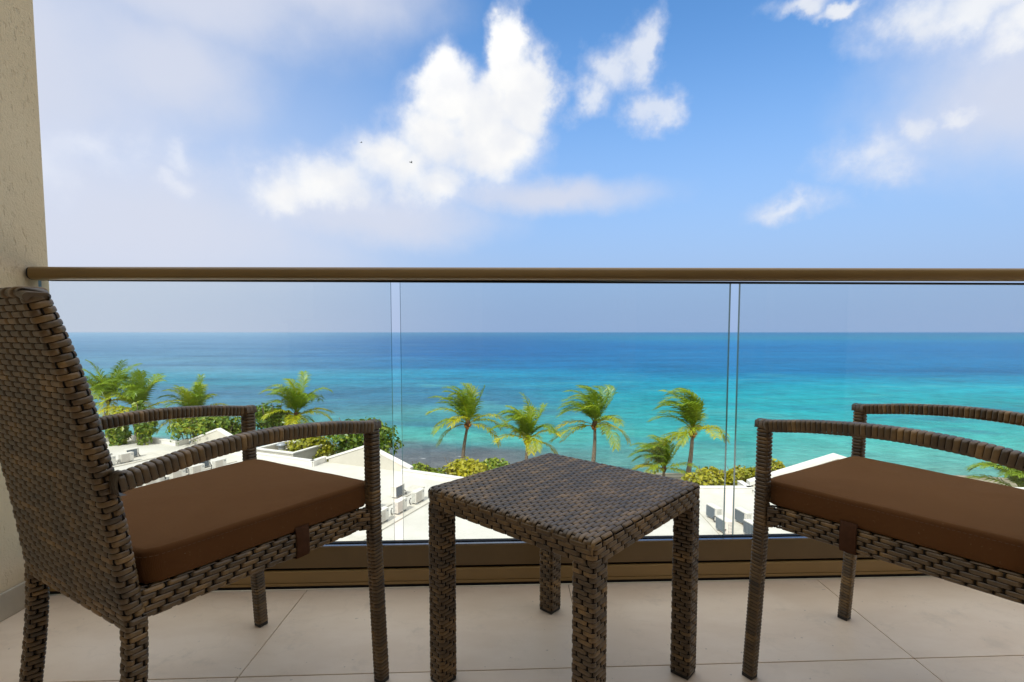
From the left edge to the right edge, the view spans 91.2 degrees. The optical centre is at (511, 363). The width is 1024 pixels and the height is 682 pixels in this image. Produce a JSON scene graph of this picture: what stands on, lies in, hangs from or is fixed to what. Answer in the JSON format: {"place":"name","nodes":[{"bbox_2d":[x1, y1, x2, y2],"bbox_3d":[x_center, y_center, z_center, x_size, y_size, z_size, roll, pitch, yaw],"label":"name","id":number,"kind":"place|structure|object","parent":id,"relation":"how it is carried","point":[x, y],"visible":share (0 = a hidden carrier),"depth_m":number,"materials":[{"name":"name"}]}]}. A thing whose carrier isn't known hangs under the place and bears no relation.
{"place":"outdoors","nodes":[
{"label":"outdoors","id":0,"kind":"place"},
{"bbox_2d":[0,0,56,621],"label":"side wall","id":1,"kind":"structure","parent":0,"point":[23,243],"depth_m":1.58,"materials":[{"name":"beige paint"}]},
{"bbox_2d":[0,577,1023,681],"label":"balcony floor","id":2,"kind":"structure","parent":0,"point":[926,629],"depth_m":1.45,"materials":[{"name":"beige tile"}]},
{"bbox_2d":[0,286,388,681],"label":"wicker armchair","id":3,"kind":"object","parent":2,"relation":"on","point":[66,489],"visible":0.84,"depth_m":0.86,"materials":[{"name":"black wicker"}]},
{"bbox_2d":[120,459,364,583],"bbox_3d":[-0.668,0.351,1.143,0.468,0.124,0.492,2,4,30],"label":"seat cushion","id":4,"kind":"object","parent":3,"relation":"on","point":[180,525],"visible":0.79,"depth_m":1.06,"materials":[{"name":"brown fabric"}]},
{"bbox_2d":[56,576,932,595],"bbox_3d":[1.018,1.070,1.845,5.172,0.565,0.075,0,4,-2],"label":"slab edge","id":5,"kind":"object","parent":2,"relation":"attached to","point":[564,584],"visible":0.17,"depth_m":1.79,"materials":[{"name":"beige paint"}]},
{"bbox_2d":[26,267,1023,593],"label":"glass railing","id":6,"kind":"object","parent":2,"relation":"on","point":[500,561],"visible":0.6,"depth_m":1.73,"materials":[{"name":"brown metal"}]},
{"bbox_2d":[428,453,699,681],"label":"side table","id":7,"kind":"object","parent":2,"relation":"on","point":[589,518],"visible":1,"depth_m":1.21,"materials":[{"name":"black wicker"}]},
{"bbox_2d":[742,403,1023,679],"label":"wicker armchair","id":8,"kind":"object","parent":2,"relation":"on","point":[984,577],"visible":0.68,"depth_m":1.15,"materials":[{"name":"black wicker"}]},
{"bbox_2d":[770,456,1023,573],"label":"seat cushion","id":9,"kind":"object","parent":8,"relation":"on","point":[976,520],"visible":0.94,"depth_m":1.09,"materials":[{"name":"brown fabric"}]},
{"bbox_2d":[33,0,1023,331],"label":"sky","id":10,"kind":"structure","parent":0,"point":[174,133],"materials":[{"name":"blue"}]},
{"bbox_2d":[67,332,1023,476],"bbox_3d":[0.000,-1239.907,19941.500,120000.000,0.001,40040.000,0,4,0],"label":"sea","id":11,"kind":"structure","parent":0,"point":[832,376],"depth_m":155.73,"materials":[{"name":"liquid"}]},
{"bbox_2d":[644,472,1017,486],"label":"ground","id":12,"kind":"structure","parent":0,"point":[676,475],"depth_m":46.97,"materials":[{"name":"green plant"}]},
{"bbox_2d":[104,405,133,445],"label":"leafy tree","id":13,"kind":"object","parent":12,"relation":"on","point":[119,436],"visible":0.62,"depth_m":42.30,"materials":[{"name":"green plant"}]},
{"bbox_2d":[82,359,155,435],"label":"coconut palm","id":14,"kind":"object","parent":12,"relation":"on","point":[117,372],"visible":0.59,"depth_m":45.57,"materials":[{"name":"green plant"}]},
{"bbox_2d":[92,368,189,438],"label":"coconut palm","id":15,"kind":"object","parent":12,"relation":"on","point":[134,389],"visible":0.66,"depth_m":44.64,"materials":[{"name":"green plant"}]},
{"bbox_2d":[131,400,158,445],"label":"leafy tree","id":16,"kind":"object","parent":12,"relation":"on","point":[144,432],"visible":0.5,"depth_m":42.31,"materials":[{"name":"green plant"}]},
{"bbox_2d":[176,417,194,442],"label":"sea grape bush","id":17,"kind":"object","parent":12,"relation":"on","point":[184,428],"visible":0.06,"depth_m":47.04,"materials":[{"name":"green plant"}]},
{"bbox_2d":[156,373,225,436],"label":"coconut palm","id":18,"kind":"object","parent":12,"relation":"on","point":[198,396],"visible":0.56,"depth_m":46.64,"materials":[{"name":"green plant"}]},
{"bbox_2d":[165,416,257,443],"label":"sea grape bush","id":19,"kind":"object","parent":12,"relation":"on","point":[200,425],"visible":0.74,"depth_m":43.42,"materials":[{"name":"green plant"}]},
{"bbox_2d":[252,398,292,444],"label":"leafy tree","id":20,"kind":"object","parent":12,"relation":"on","point":[276,419],"visible":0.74,"depth_m":44.91,"materials":[{"name":"green plant"}]},
{"bbox_2d":[256,441,323,458],"bbox_3d":[-17.893,8.838,40.534,4.100,4.400,3.300,1,4,22],"label":"roof well","id":21,"kind":"object","parent":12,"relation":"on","point":[308,453],"visible":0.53,"depth_m":39.41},
{"bbox_2d":[276,442,286,450],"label":"roof ventilator","id":22,"kind":"object","parent":21,"relation":"on","point":[281,446],"visible":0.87,"depth_m":40.92,"materials":[{"name":"grey metal"}]},
{"bbox_2d":[258,371,333,440],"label":"coconut palm","id":23,"kind":"object","parent":12,"relation":"on","point":[300,400],"visible":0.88,"depth_m":45.91,"materials":[{"name":"green plant"}]},
{"bbox_2d":[105,428,512,540],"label":"terrace building","id":24,"kind":"structure","parent":12,"relation":"on","point":[350,464],"depth_m":34.49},
{"bbox_2d":[113,450,171,466],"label":"roof kerb","id":25,"kind":"structure","parent":24,"relation":"on","point":[150,455],"depth_m":38.07,"materials":[{"name":"concrete"}]},
{"bbox_2d":[111,455,115,465],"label":"air conditioner","id":26,"kind":"object","parent":25,"relation":"on","point":[113,458],"visible":0.16,"depth_m":35.77,"materials":[{"name":"grey metal"}]},
{"bbox_2d":[117,452,133,462],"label":"air conditioner","id":27,"kind":"object","parent":25,"relation":"on","point":[125,457],"visible":1,"depth_m":36.49,"materials":[{"name":"grey metal"}]},
{"bbox_2d":[124,447,140,456],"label":"air conditioner","id":28,"kind":"object","parent":25,"relation":"on","point":[135,450],"visible":0.72,"depth_m":38.05,"materials":[{"name":"grey metal"}]},
{"bbox_2d":[142,478,159,485],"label":"air conditioner","id":29,"kind":"object","parent":24,"relation":"on","point":[155,481],"visible":0.22,"depth_m":30.60,"materials":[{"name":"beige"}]},
{"bbox_2d":[168,469,185,479],"bbox_3d":[-21.526,7.152,32.100,0.506,0.685,1.025,1,4,22],"label":"air conditioner","id":30,"kind":"object","parent":24,"relation":"on","point":[180,473],"visible":0.55,"depth_m":32.01,"materials":[{"name":"grey metal"}]},
{"bbox_2d":[188,463,204,474],"bbox_3d":[-21.028,7.077,33.298,0.506,0.685,1.025,1,4,22],"label":"air conditioner","id":31,"kind":"object","parent":24,"relation":"on","point":[196,468],"visible":0.81,"depth_m":33.18,"materials":[{"name":"grey metal"}]},
{"bbox_2d":[164,460,236,479],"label":"roof kerb","id":32,"kind":"structure","parent":24,"relation":"on","point":[207,468],"depth_m":35.25,"materials":[{"name":"concrete"}]},
{"bbox_2d":[198,460,211,466],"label":"air conditioner","id":33,"kind":"object","parent":32,"relation":"on","point":[207,463],"visible":0.4,"depth_m":35.25,"materials":[{"name":"grey metal"}]},
{"bbox_2d":[211,458,226,468],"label":"air conditioner","id":34,"kind":"object","parent":24,"relation":"on","point":[220,462],"visible":0.86,"depth_m":34.63,"materials":[{"name":"grey metal"}]},
{"bbox_2d":[342,493,429,540],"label":"roof kerb","id":35,"kind":"structure","parent":24,"relation":"on","point":[361,535],"depth_m":25.60,"materials":[{"name":"concrete"}]},
{"bbox_2d":[381,506,388,521],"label":"air conditioner","id":36,"kind":"object","parent":35,"relation":"on","point":[385,513],"visible":0.46,"depth_m":25.07,"materials":[{"name":"grey metal"}]},
{"bbox_2d":[391,497,406,514],"bbox_3d":[-6.012,7.508,26.438,0.506,0.685,1.025,1,4,22],"label":"air conditioner","id":37,"kind":"object","parent":35,"relation":"on","point":[399,504],"visible":0.99,"depth_m":26.24,"materials":[{"name":"grey metal"}]},
{"bbox_2d":[409,488,424,504],"bbox_3d":[-5.361,7.410,28.006,0.506,0.685,1.025,1,4,22],"label":"air conditioner","id":38,"kind":"object","parent":35,"relation":"on","point":[417,495],"visible":1,"depth_m":27.78,"materials":[{"name":"grey metal"}]},
{"bbox_2d":[381,485,424,506],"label":"roof kerb","id":39,"kind":"structure","parent":24,"relation":"on","point":[387,501],"depth_m":29.03,"materials":[{"name":"concrete"}]},
{"bbox_2d":[391,482,406,498],"bbox_3d":[-6.499,7.344,29.055,0.506,0.685,1.025,1,4,22],"label":"air conditioner","id":40,"kind":"object","parent":39,"relation":"on","point":[399,489],"visible":0.94,"depth_m":28.76,"materials":[{"name":"grey metal"}]},
{"bbox_2d":[283,436,338,461],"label":"sea grape bush","id":41,"kind":"object","parent":12,"relation":"on","point":[326,449],"visible":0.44,"depth_m":40.73,"materials":[{"name":"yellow plant"}]},
{"bbox_2d":[326,417,403,456],"bbox_3d":[-12.031,7.650,41.099,6.378,6.731,5.512,0,4,0],"label":"sea grape bush","id":42,"kind":"object","parent":12,"relation":"on","point":[347,442],"visible":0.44,"depth_m":39.80,"materials":[{"name":"green plant"}]},
{"bbox_2d":[411,461,448,473],"bbox_3d":[-5.980,9.171,36.747,3.241,4.237,1.926,-2,4,-23],"label":"sea grape bush","id":43,"kind":"object","parent":12,"relation":"on","point":[418,466],"visible":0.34,"depth_m":36.21,"materials":[{"name":"green plant"}]},
{"bbox_2d":[442,455,487,476],"bbox_3d":[-3.332,9.089,37.703,3.355,4.288,3.699,2,4,27],"label":"sea grape bush","id":44,"kind":"object","parent":12,"relation":"on","point":[461,467],"visible":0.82,"depth_m":36.70,"materials":[{"name":"yellow plant"}]},
{"bbox_2d":[425,383,507,459],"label":"coconut palm","id":45,"kind":"object","parent":12,"relation":"on","point":[467,404],"visible":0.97,"depth_m":45.07,"materials":[{"name":"green plant"}]},
{"bbox_2d":[481,456,509,469],"bbox_3d":[-1.515,9.157,38.637,2.542,4.029,2.322,-2,4,-26],"label":"sea grape bush","id":46,"kind":"object","parent":12,"relation":"on","point":[492,463],"visible":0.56,"depth_m":38.02,"materials":[{"name":"green plant"}]},
{"bbox_2d":[486,392,561,459],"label":"coconut palm","id":47,"kind":"object","parent":12,"relation":"on","point":[526,425],"visible":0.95,"depth_m":43.84,"materials":[{"name":"green plant"}]},
{"bbox_2d":[549,384,630,461],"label":"coconut palm","id":48,"kind":"object","parent":12,"relation":"on","point":[595,410],"visible":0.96,"depth_m":45.06,"materials":[{"name":"green plant"}]},
{"bbox_2d":[629,429,698,476],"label":"coconut palm","id":49,"kind":"object","parent":12,"relation":"on","point":[662,456],"visible":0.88,"depth_m":43.10,"materials":[{"name":"green plant"}]},
{"bbox_2d":[646,387,730,472],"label":"coconut palm","id":50,"kind":"object","parent":12,"relation":"on","point":[691,408],"visible":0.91,"depth_m":43.94,"materials":[{"name":"green plant"}]},
{"bbox_2d":[681,466,731,485],"bbox_3d":[14.266,9.318,36.689,4.075,3.958,2.605,-1,4,-21],"label":"sea grape bush","id":51,"kind":"object","parent":12,"relation":"on","point":[710,476],"visible":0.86,"depth_m":35.88,"materials":[{"name":"yellow plant"}]},
{"bbox_2d":[723,465,755,485],"bbox_3d":[17.148,9.298,36.209,3.580,4.056,2.397,3,5,41],"label":"sea grape bush","id":52,"kind":"object","parent":12,"relation":"on","point":[744,474],"visible":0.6,"depth_m":35.84,"materials":[{"name":"yellow plant"}]},
{"bbox_2d":[751,458,785,471],"bbox_3d":[19.176,9.132,37.774,3.421,4.191,2.161,0,4,0],"label":"sea grape bush","id":53,"kind":"object","parent":12,"relation":"on","point":[778,465],"visible":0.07,"depth_m":37.41,"materials":[{"name":"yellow plant"}]},
{"bbox_2d":[645,453,1023,535],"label":"terrace building","id":54,"kind":"structure","parent":12,"relation":"on","point":[744,495],"depth_m":29.01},
{"bbox_2d":[700,512,744,534],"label":"roof kerb","id":55,"kind":"structure","parent":54,"relation":"on","point":[738,527],"depth_m":24.88,"materials":[{"name":"concrete"}]},
{"bbox_2d":[706,503,721,521],"bbox_3d":[10.193,7.557,25.343,0.506,0.685,1.025,-1,4,-12],"label":"air conditioner","id":56,"kind":"object","parent":55,"relation":"on","point":[713,510],"visible":0.88,"depth_m":25.28,"materials":[{"name":"grey metal"}]},
{"bbox_2d":[716,515,731,534],"bbox_3d":[9.993,7.664,23.646,0.506,0.685,1.025,-1,4,-12],"label":"air conditioner","id":57,"kind":"object","parent":55,"relation":"on","point":[727,526],"visible":0.84,"depth_m":23.58,"materials":[{"name":"grey metal"}]},
{"bbox_2d":[735,507,751,523],"bbox_3d":[11.393,7.595,24.744,0.506,0.685,1.025,-1,4,-12],"label":"air conditioner","id":58,"kind":"object","parent":55,"relation":"on","point":[741,513],"visible":0.73,"depth_m":24.77,"materials":[{"name":"grey metal"}]},
{"bbox_2d":[743,519,753,533],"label":"air conditioner","id":59,"kind":"object","parent":55,"relation":"on","point":[747,526],"visible":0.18,"depth_m":23.33,"materials":[{"name":"grey metal"}]},
{"bbox_2d":[964,461,1023,486],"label":"coconut palm","id":60,"kind":"object","parent":12,"relation":"on","point":[1012,475],"visible":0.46,"depth_m":36.53,"materials":[{"name":"green plant"}]}
]}

